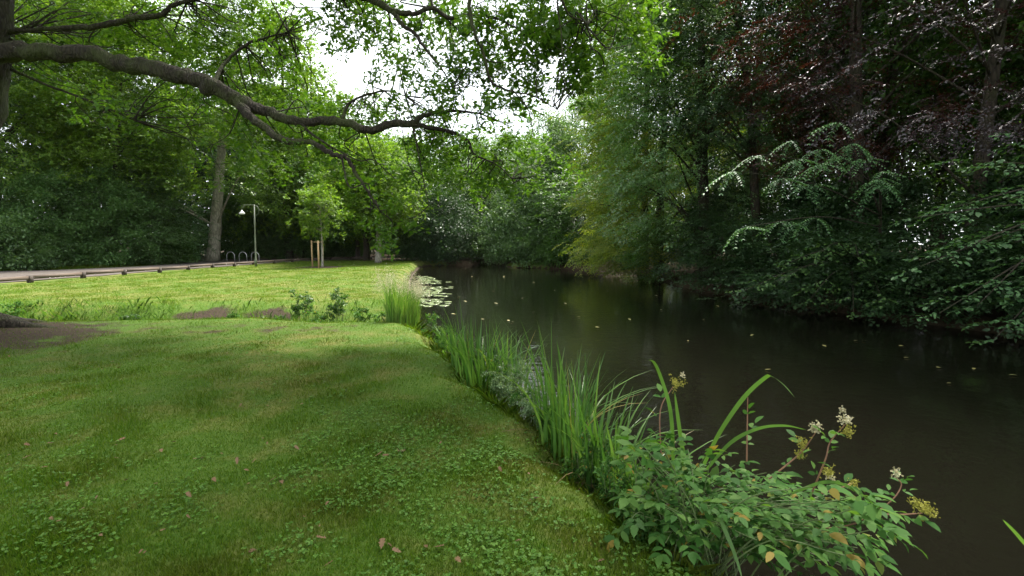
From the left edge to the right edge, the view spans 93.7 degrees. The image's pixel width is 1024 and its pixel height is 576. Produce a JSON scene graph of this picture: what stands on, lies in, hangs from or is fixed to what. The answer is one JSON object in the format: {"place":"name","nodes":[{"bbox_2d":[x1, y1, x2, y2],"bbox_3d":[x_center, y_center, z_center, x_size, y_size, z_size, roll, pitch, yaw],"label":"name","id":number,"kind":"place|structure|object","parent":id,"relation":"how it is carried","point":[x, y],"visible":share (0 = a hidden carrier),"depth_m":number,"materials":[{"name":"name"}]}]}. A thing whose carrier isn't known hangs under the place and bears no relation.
{"place":"outdoors","nodes":[
{"label":"outdoors","id":0,"kind":"place"},
{"bbox_2d":[0,261,172,270],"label":"verge grass","id":1,"kind":"structure","parent":0,"point":[84,266],"depth_m":31.22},
{"bbox_2d":[0,255,415,282],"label":"path","id":2,"kind":"structure","parent":0,"point":[19,273],"depth_m":29.08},
{"bbox_2d":[0,0,1012,244],"label":"sky","id":3,"kind":"structure","parent":0,"point":[352,73],"materials":[{"name":"white"}]},
{"bbox_2d":[0,249,1023,575],"bbox_3d":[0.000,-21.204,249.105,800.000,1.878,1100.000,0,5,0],"label":"ground","id":4,"kind":"structure","parent":0,"point":[158,399],"depth_m":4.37,"materials":[{"name":"plant"}]},
{"bbox_2d":[0,300,34,316],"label":"weed clump","id":5,"kind":"object","parent":4,"relation":"on","point":[17,310],"visible":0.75,"depth_m":12.41,"materials":[{"name":"green plant"}]},
{"bbox_2d":[0,209,79,270],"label":"shrub","id":6,"kind":"object","parent":4,"relation":"on","point":[12,236],"visible":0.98,"depth_m":28.58,"materials":[{"name":"green leaf"},{"name":"dark bark"}]},
{"bbox_2d":[0,157,122,268],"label":"shrub","id":7,"kind":"object","parent":4,"relation":"on","point":[71,210],"visible":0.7,"depth_m":30.99,"materials":[{"name":"green plant"}]},
{"bbox_2d":[0,0,150,214],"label":"beech tree","id":8,"kind":"object","parent":4,"relation":"on","point":[6,137],"visible":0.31,"depth_m":31.21,"materials":[{"name":"green plant"}]},
{"bbox_2d":[0,0,168,251],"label":"beech tree","id":9,"kind":"object","parent":4,"relation":"on","point":[68,135],"visible":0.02,"depth_m":42.56,"materials":[{"name":"green plant"}]},
{"bbox_2d":[39,163,173,266],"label":"shrub","id":10,"kind":"object","parent":4,"relation":"on","point":[111,194],"visible":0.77,"depth_m":33.20,"materials":[{"name":"green plant"}]},
{"bbox_2d":[0,0,212,225],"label":"beech tree","id":11,"kind":"object","parent":4,"relation":"on","point":[29,140],"visible":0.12,"depth_m":34.66,"materials":[{"name":"green plant"}]},
{"bbox_2d":[6,0,218,251],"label":"beech tree","id":12,"kind":"object","parent":4,"relation":"on","point":[94,67],"visible":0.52,"depth_m":32.44,"materials":[{"name":"green plant"}]},
{"bbox_2d":[118,313,145,319],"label":"weed clump","id":13,"kind":"object","parent":4,"relation":"on","point":[128,317],"visible":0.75,"depth_m":10.51,"materials":[{"name":"green plant"}]},
{"bbox_2d":[93,132,205,264],"bbox_3d":[-28.002,-6.912,36.622,7.329,10.333,7.284,5,7,42],"label":"shrub","id":14,"kind":"object","parent":4,"relation":"on","point":[171,233],"visible":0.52,"depth_m":35.62,"materials":[{"name":"green plant"}]},
{"bbox_2d":[47,23,258,249],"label":"beech tree","id":15,"kind":"object","parent":4,"relation":"on","point":[205,164],"visible":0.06,"depth_m":50.30,"materials":[{"name":"green plant"}]},
{"bbox_2d":[132,221,202,263],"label":"shrub","id":16,"kind":"object","parent":4,"relation":"on","point":[185,249],"visible":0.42,"depth_m":37.79,"materials":[{"name":"green plant"}]},
{"bbox_2d":[117,156,221,262],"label":"shrub","id":17,"kind":"object","parent":4,"relation":"on","point":[198,225],"visible":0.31,"depth_m":39.62,"materials":[{"name":"green plant"}]},
{"bbox_2d":[0,256,371,282],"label":"rail fence","id":18,"kind":"object","parent":4,"relation":"on","point":[29,278],"visible":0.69,"depth_m":25.07,"materials":[{"name":"brown wood"}]},
{"bbox_2d":[0,292,390,322],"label":"ditch grass","id":19,"kind":"structure","parent":4,"relation":"on","point":[59,316],"depth_m":12.38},
{"bbox_2d":[107,0,320,260],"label":"oak tree","id":20,"kind":"object","parent":4,"relation":"on","point":[217,210],"visible":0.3,"depth_m":40.68,"materials":[{"name":"green plant"}]},
{"bbox_2d":[189,188,271,259],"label":"shrub","id":21,"kind":"object","parent":4,"relation":"on","point":[228,245],"visible":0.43,"depth_m":46.44,"materials":[{"name":"green plant"}]},
{"bbox_2d":[178,56,313,255],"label":"beech tree","id":22,"kind":"object","parent":4,"relation":"on","point":[215,147],"visible":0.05,"depth_m":54.73,"materials":[{"name":"green plant"}]},
{"bbox_2d":[239,205,258,266],"bbox_3d":[-18.219,-3.633,33.433,1.397,4.297,0.380,0,5,0],"label":"street lamp","id":23,"kind":"object","parent":4,"relation":"on","point":[241,212],"visible":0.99,"depth_m":33.39,"materials":[{"name":"metal"}]},
{"bbox_2d":[0,260,511,321],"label":"lawn grass","id":24,"kind":"structure","parent":4,"relation":"on","point":[212,276],"depth_m":18.01,"materials":[{"name":"plant"}]},
{"bbox_2d":[234,194,301,259],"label":"shrub","id":25,"kind":"object","parent":4,"relation":"on","point":[267,241],"visible":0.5,"depth_m":46.86,"materials":[{"name":"green plant"}]},
{"bbox_2d":[208,100,345,258],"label":"beech tree","id":26,"kind":"object","parent":4,"relation":"on","point":[259,221],"visible":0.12,"depth_m":47.25,"materials":[{"name":"green plant"}]},
{"bbox_2d":[200,3,356,258],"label":"oak tree","id":27,"kind":"object","parent":4,"relation":"on","point":[312,82],"visible":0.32,"depth_m":44.70,"materials":[{"name":"green plant"}]},
{"bbox_2d":[261,165,335,258],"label":"shrub","id":28,"kind":"object","parent":4,"relation":"on","point":[306,255],"visible":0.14,"depth_m":48.89,"materials":[{"name":"green plant"}]},
{"bbox_2d":[288,287,315,320],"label":"weed clump","id":29,"kind":"object","parent":4,"relation":"on","point":[298,305],"visible":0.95,"depth_m":11.96,"materials":[{"name":"green plant"}]},
{"bbox_2d":[272,223,337,258],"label":"shrub","id":30,"kind":"object","parent":4,"relation":"on","point":[298,245],"visible":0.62,"depth_m":47.56,"materials":[{"name":"green plant"}]},
{"bbox_2d":[284,171,354,266],"bbox_3d":[-13.073,-4.687,32.842,4.314,6.582,3.590,3,6,31],"label":"young tree","id":31,"kind":"object","parent":4,"relation":"on","point":[311,197],"visible":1,"depth_m":32.41,"materials":[{"name":"green plant"}]},
{"bbox_2d":[301,304,339,321],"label":"weed clump","id":32,"kind":"object","parent":4,"relation":"on","point":[311,306],"visible":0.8,"depth_m":11.67,"materials":[{"name":"green plant"}]},
{"bbox_2d":[326,287,350,321],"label":"weed clump","id":33,"kind":"object","parent":4,"relation":"on","point":[340,302],"visible":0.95,"depth_m":11.94,"materials":[{"name":"green plant"}]},
{"bbox_2d":[0,0,679,327],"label":"oak tree","id":34,"kind":"object","parent":4,"relation":"on","point":[554,35],"visible":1,"depth_m":7.42,"materials":[{"name":"green plant"}]},
{"bbox_2d":[294,145,393,258],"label":"beech tree","id":35,"kind":"object","parent":4,"relation":"on","point":[357,248],"visible":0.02,"depth_m":48.77,"materials":[{"name":"green plant"}]},
{"bbox_2d":[324,230,374,256],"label":"shrub","id":36,"kind":"object","parent":4,"relation":"on","point":[348,251],"visible":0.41,"depth_m":51.56,"materials":[{"name":"green plant"}]},
{"bbox_2d":[0,319,708,575],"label":"clover","id":37,"kind":"object","parent":4,"relation":"on","point":[488,552],"visible":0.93,"depth_m":2.94,"materials":[{"name":"plant"}]},
{"bbox_2d":[287,112,426,260],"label":"oak tree","id":38,"kind":"object","parent":4,"relation":"on","point":[366,253],"visible":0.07,"depth_m":42.28,"materials":[{"name":"green plant"}]},
{"bbox_2d":[350,306,385,321],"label":"weed clump","id":39,"kind":"object","parent":4,"relation":"on","point":[360,316],"visible":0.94,"depth_m":11.85,"materials":[{"name":"green plant"}]},
{"bbox_2d":[306,124,438,262],"bbox_3d":[-11.180,-7.709,39.807,10.623,11.347,10.955,3,6,28],"label":"lime tree","id":40,"kind":"object","parent":4,"relation":"on","point":[361,202],"visible":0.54,"depth_m":37.62,"materials":[{"name":"green plant"}]},
{"bbox_2d":[371,266,431,326],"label":"grass clump","id":41,"kind":"object","parent":4,"relation":"on","point":[396,310],"visible":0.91,"depth_m":10.35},
{"bbox_2d":[370,130,445,255],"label":"beech tree","id":42,"kind":"object","parent":4,"relation":"on","point":[397,140],"visible":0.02,"depth_m":59.50,"materials":[{"name":"green plant"}]},
{"bbox_2d":[375,175,492,265],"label":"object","id":43,"kind":"object","parent":4,"relation":"on","point":[442,232],"visible":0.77,"depth_m":44.17,"materials":[{"name":"green plant"}]},
{"bbox_2d":[420,311,450,340],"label":"weed clump","id":44,"kind":"object","parent":4,"relation":"on","point":[434,320],"visible":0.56,"depth_m":8.98,"materials":[{"name":"green plant"}]},
{"bbox_2d":[433,330,453,352],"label":"weed clump","id":45,"kind":"object","parent":4,"relation":"on","point":[439,342],"visible":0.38,"depth_m":7.81,"materials":[{"name":"green plant"}]},
{"bbox_2d":[398,137,497,259],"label":"beech tree","id":46,"kind":"object","parent":4,"relation":"on","point":[466,194],"visible":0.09,"depth_m":49.61,"materials":[{"name":"green plant"}]},
{"bbox_2d":[431,318,485,357],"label":"iris clump","id":47,"kind":"object","parent":4,"relation":"on","point":[447,349],"visible":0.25,"depth_m":8.08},
{"bbox_2d":[445,130,507,254],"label":"beech tree","id":48,"kind":"object","parent":4,"relation":"on","point":[478,143],"visible":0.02,"depth_m":62.69,"materials":[{"name":"green plant"}]},
{"bbox_2d":[418,298,537,402],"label":"iris clump","id":49,"kind":"object","parent":4,"relation":"on","point":[466,359],"visible":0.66,"depth_m":6.22,"materials":[{"name":"plant"}]},
{"bbox_2d":[451,128,547,261],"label":"alder tree","id":50,"kind":"object","parent":4,"relation":"on","point":[499,149],"visible":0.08,"depth_m":50.87,"materials":[{"name":"green plant"}]},
{"bbox_2d":[488,353,520,401],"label":"weed clump","id":51,"kind":"object","parent":4,"relation":"on","point":[504,372],"visible":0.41,"depth_m":5.88,"materials":[{"name":"green plant"}]},
{"bbox_2d":[470,319,548,403],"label":"iris clump","id":52,"kind":"object","parent":4,"relation":"on","point":[513,354],"visible":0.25,"depth_m":6.51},
{"bbox_2d":[447,180,572,266],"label":"willow tree","id":53,"kind":"object","parent":4,"relation":"on","point":[512,222],"visible":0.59,"depth_m":43.08,"materials":[{"name":"green plant"}]},
{"bbox_2d":[0,4,1020,255],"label":"wood","id":54,"kind":"object","parent":4,"relation":"on","point":[950,186],"visible":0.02,"depth_m":40.29,"materials":[{"name":"green plant"}]},
{"bbox_2d":[480,356,544,409],"bbox_3d":[-0.008,1.166,5.658,0.714,0.783,0.611,-5,7,-41],"label":"cow parsley","id":55,"kind":"object","parent":4,"relation":"on","point":[502,386],"visible":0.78,"depth_m":5.56,"materials":[{"name":"green plant"}]},
{"bbox_2d":[494,225,556,267],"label":"shrub","id":56,"kind":"object","parent":4,"relation":"on","point":[526,245],"visible":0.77,"depth_m":40.78,"materials":[{"name":"green plant"}]},
{"bbox_2d":[509,382,542,418],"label":"weed clump","id":57,"kind":"object","parent":4,"relation":"on","point":[513,397],"visible":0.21,"depth_m":4.94,"materials":[{"name":"green plant"}]},
{"bbox_2d":[484,126,569,221],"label":"beech tree","id":58,"kind":"object","parent":4,"relation":"on","point":[534,144],"visible":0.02,"depth_m":62.09,"materials":[{"name":"green plant"}]},
{"bbox_2d":[517,390,542,428],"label":"weed clump","id":59,"kind":"object","parent":4,"relation":"on","point":[529,407],"visible":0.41,"depth_m":4.48,"materials":[{"name":"green plant"}]},
{"bbox_2d":[480,101,609,235],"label":"alder tree","id":60,"kind":"object","parent":4,"relation":"on","point":[556,126],"visible":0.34,"depth_m":44.92,"materials":[{"name":"green plant"}]},
{"bbox_2d":[527,229,592,268],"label":"shrub","id":61,"kind":"object","parent":4,"relation":"on","point":[543,252],"visible":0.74,"depth_m":38.89,"materials":[{"name":"green plant"}]},
{"bbox_2d":[397,298,740,575],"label":"bank grass","id":62,"kind":"structure","parent":4,"relation":"on","point":[487,396],"depth_m":3.98,"materials":[{"name":"plant"}]},
{"bbox_2d":[485,321,655,465],"bbox_3d":[0.473,1.007,4.373,1.795,1.511,2.191,0,5,0],"label":"iris clump","id":63,"kind":"object","parent":4,"relation":"on","point":[553,434],"visible":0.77,"depth_m":4.13,"materials":[{"name":"plant"}]},
{"bbox_2d":[516,160,638,262],"bbox_3d":[6.070,-6.505,41.154,9.812,8.684,10.523,3,6,26],"label":"willow tree","id":64,"kind":"object","parent":4,"relation":"on","point":[565,213],"visible":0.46,"depth_m":39.71,"materials":[{"name":"green plant"}]},
{"bbox_2d":[558,441,601,492],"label":"weed clump","id":65,"kind":"object","parent":4,"relation":"on","point":[584,467],"visible":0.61,"depth_m":3.74,"materials":[{"name":"green plant"}]},
{"bbox_2d":[538,85,641,247],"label":"alder tree","id":66,"kind":"object","parent":4,"relation":"on","point":[573,109],"visible":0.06,"depth_m":49.12,"materials":[{"name":"green plant"}]},
{"bbox_2d":[572,430,615,497],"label":"weed clump","id":67,"kind":"object","parent":4,"relation":"on","point":[606,447],"visible":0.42,"depth_m":3.67,"materials":[{"name":"green plant"}]},
{"bbox_2d":[534,339,676,500],"bbox_3d":[0.651,1.123,3.876,1.561,1.396,1.733,5,7,44],"label":"iris clump","id":68,"kind":"object","parent":4,"relation":"on","point":[577,445],"visible":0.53,"depth_m":3.85,"materials":[{"name":"plant"}]},
{"bbox_2d":[593,453,634,507],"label":"weed clump","id":69,"kind":"object","parent":4,"relation":"on","point":[606,484],"visible":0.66,"depth_m":3.22,"materials":[{"name":"green plant"}]},
{"bbox_2d":[542,0,731,268],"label":"maple tree","id":70,"kind":"object","parent":4,"relation":"on","point":[588,125],"visible":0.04,"depth_m":32.34,"materials":[{"name":"green plant"}]},
{"bbox_2d":[611,464,662,532],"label":"weed clump","id":71,"kind":"object","parent":4,"relation":"on","point":[625,490],"visible":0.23,"depth_m":3.02,"materials":[{"name":"green plant"}]},
{"bbox_2d":[569,403,726,515],"bbox_3d":[0.904,1.394,3.308,1.214,1.198,1.384,1,5,9],"label":"iris clump","id":72,"kind":"object","parent":4,"relation":"on","point":[612,454],"visible":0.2,"depth_m":3.43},
{"bbox_2d":[635,513,677,552],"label":"weed clump","id":73,"kind":"object","parent":4,"relation":"on","point":[643,536],"visible":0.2,"depth_m":2.66,"materials":[{"name":"green plant"}]},
{"bbox_2d":[602,214,720,283],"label":"shrub","id":74,"kind":"object","parent":4,"relation":"on","point":[634,262],"visible":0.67,"depth_m":24.59,"materials":[{"name":"green plant"}]},
{"bbox_2d":[548,0,789,278],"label":"hornbeam tree","id":75,"kind":"object","parent":4,"relation":"on","point":[607,252],"visible":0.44,"depth_m":28.61,"materials":[{"name":"green plant"}]},
{"bbox_2d":[604,2,767,251],"bbox_3d":[13.672,-12.809,37.371,13.479,20.977,14.175,3,6,31],"label":"beech tree","id":76,"kind":"object","parent":4,"relation":"on","point":[691,165],"visible":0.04,"depth_m":37.40,"materials":[{"name":"green plant"}]},
{"bbox_2d":[642,199,795,294],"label":"shrub","id":77,"kind":"object","parent":4,"relation":"on","point":[702,223],"visible":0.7,"depth_m":19.69,"materials":[{"name":"green plant"}]},
{"bbox_2d":[558,0,882,278],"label":"maple tree","id":78,"kind":"object","parent":4,"relation":"on","point":[701,175],"visible":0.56,"depth_m":21.97,"materials":[{"name":"green plant"}]},
{"bbox_2d":[662,181,782,272],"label":"shrub","id":79,"kind":"object","parent":4,"relation":"on","point":[713,194],"visible":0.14,"depth_m":24.24,"materials":[{"name":"green plant"}]},
{"bbox_2d":[611,0,891,276],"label":"maple tree","id":80,"kind":"object","parent":4,"relation":"on","point":[750,143],"visible":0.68,"depth_m":19.64,"materials":[{"name":"green plant"}]},
{"bbox_2d":[686,203,841,299],"bbox_3d":[9.686,-1.329,17.186,5.460,3.521,6.172,0,5,0],"label":"shrub","id":81,"kind":"object","parent":4,"relation":"on","point":[746,254],"visible":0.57,"depth_m":17.39,"materials":[{"name":"green plant"}]},
{"bbox_2d":[602,372,940,575],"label":"meadowsweet bush","id":82,"kind":"object","parent":4,"relation":"on","point":[738,515],"visible":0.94,"depth_m":2.42,"materials":[{"name":"green plant"}]},
{"bbox_2d":[645,360,674,498],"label":"reed leaf","id":83,"kind":"object","parent":82,"relation":"attached to","point":[669,408],"visible":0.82,"depth_m":2.78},
{"bbox_2d":[675,395,688,500],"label":"reed leaf","id":84,"kind":"object","parent":82,"relation":"attached to","point":[678,421],"visible":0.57,"depth_m":2.89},
{"bbox_2d":[716,511,741,575],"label":"reed leaf","id":85,"kind":"object","parent":82,"relation":"attached to","point":[725,531],"visible":1,"depth_m":2.25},
{"bbox_2d":[703,374,792,464],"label":"reed leaf","id":86,"kind":"object","parent":82,"relation":"attached to","point":[746,394],"visible":0.94,"depth_m":2.69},
{"bbox_2d":[706,424,804,469],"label":"reed leaf","id":87,"kind":"object","parent":82,"relation":"attached to","point":[733,440],"visible":0.95,"depth_m":2.61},
{"bbox_2d":[792,480,875,505],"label":"reed leaf","id":88,"kind":"object","parent":82,"relation":"attached to","point":[826,482],"visible":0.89,"depth_m":2.44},
{"bbox_2d":[647,0,917,228],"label":"beech tree","id":89,"kind":"object","parent":4,"relation":"on","point":[768,197],"visible":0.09,"depth_m":26.80,"materials":[{"name":"green plant"}]},
{"bbox_2d":[660,0,932,244],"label":"beech tree","id":90,"kind":"object","parent":4,"relation":"on","point":[779,2],"visible":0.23,"depth_m":19.75,"materials":[{"name":"green plant"}]},
{"bbox_2d":[702,122,905,274],"bbox_3d":[8.028,-1.623,11.556,8.414,4.423,2.474,-3,6,-27],"label":"ash sapling","id":91,"kind":"object","parent":4,"relation":"on","point":[870,185],"visible":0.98,"depth_m":11.34,"materials":[{"name":"green plant"}]},
{"bbox_2d":[696,219,923,320],"bbox_3d":[8.936,-0.583,14.608,5.912,2.852,5.483,0,5,0],"label":"shrub","id":92,"kind":"object","parent":4,"relation":"on","point":[783,293],"visible":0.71,"depth_m":14.03,"materials":[{"name":"green plant"}]},
{"bbox_2d":[725,242,900,318],"bbox_3d":[8.334,-0.275,12.503,5.397,1.823,2.733,-2,6,-19],"label":"maple sapling","id":93,"kind":"object","parent":4,"relation":"on","point":[830,258],"visible":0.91,"depth_m":12.53,"materials":[{"name":"green plant"}]},
{"bbox_2d":[736,173,919,275],"bbox_3d":[12.943,-2.601,19.412,6.483,4.380,5.841,0,5,0],"label":"shrub","id":94,"kind":"object","parent":4,"relation":"on","point":[791,203],"visible":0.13,"depth_m":19.72,"materials":[{"name":"green plant"}]},
{"bbox_2d":[661,0,1023,285],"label":"copper beech","id":95,"kind":"object","parent":4,"relation":"on","point":[854,107],"visible":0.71,"depth_m":15.75,"materials":[{"name":"purple plant"}]},
{"bbox_2d":[710,0,1013,210],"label":"beech tree","id":96,"kind":"object","parent":4,"relation":"on","point":[917,171],"visible":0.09,"depth_m":23.80,"materials":[{"name":"green plant"}]},
{"bbox_2d":[772,166,966,296],"bbox_3d":[11.695,-1.964,16.350,5.673,4.199,5.931,0,5,0],"label":"shrub","id":97,"kind":"object","parent":4,"relation":"on","point":[906,188],"visible":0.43,"depth_m":15.60,"materials":[{"name":"green plant"}]},
{"bbox_2d":[734,0,1023,244],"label":"beech tree","id":98,"kind":"object","parent":4,"relation":"on","point":[895,21],"visible":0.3,"depth_m":17.25,"materials":[{"name":"green plant"}]},
{"bbox_2d":[736,0,1023,294],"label":"copper beech","id":99,"kind":"object","parent":4,"relation":"on","point":[997,23],"visible":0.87,"depth_m":13.02,"materials":[{"name":"purple plant"}]},
{"bbox_2d":[774,0,1022,255],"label":"beech tree","id":100,"kind":"object","parent":4,"relation":"on","point":[938,176],"visible":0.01,"depth_m":24.34,"materials":[{"name":"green plant"}]},
{"bbox_2d":[785,0,1023,228],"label":"beech tree","id":101,"kind":"object","parent":4,"relation":"on","point":[908,54],"visible":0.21,"depth_m":17.41,"materials":[{"name":"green plant"}]},
{"bbox_2d":[809,194,1023,333],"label":"shrub","id":102,"kind":"object","parent":4,"relation":"on","point":[919,281],"visible":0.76,"depth_m":11.72,"materials":[{"name":"green plant"}]},
{"bbox_2d":[879,0,1023,164],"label":"beech tree","id":103,"kind":"object","parent":4,"relation":"on","point":[980,87],"visible":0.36,"depth_m":15.89,"materials":[{"name":"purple plant"}]},
{"bbox_2d":[880,0,1023,227],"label":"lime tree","id":104,"kind":"object","parent":4,"relation":"on","point":[981,72],"visible":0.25,"depth_m":15.05,"materials":[{"name":"green plant"}]},
{"bbox_2d":[888,133,1023,347],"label":"hazel tree","id":105,"kind":"object","parent":4,"relation":"on","point":[978,245],"visible":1,"depth_m":8.84,"materials":[{"name":"green plant"}]},
{"bbox_2d":[904,217,1023,342],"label":"shrub","id":106,"kind":"object","parent":4,"relation":"on","point":[1010,278],"visible":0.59,"depth_m":10.56,"materials":[{"name":"green plant"}]},
{"bbox_2d":[907,147,1023,312],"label":"shrub","id":107,"kind":"object","parent":4,"relation":"on","point":[1007,183],"visible":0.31,"depth_m":12.62,"materials":[{"name":"green plant"}]},
{"bbox_2d":[988,148,1023,238],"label":"shrub","id":108,"kind":"object","parent":4,"relation":"on","point":[1004,151],"visible":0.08,"depth_m":14.47,"materials":[{"name":"green plant"}]},
{"bbox_2d":[410,262,1023,575],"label":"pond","id":109,"kind":"structure","parent":0,"point":[954,446],"depth_m":6.97,"materials":[{"name":"black liquid"}]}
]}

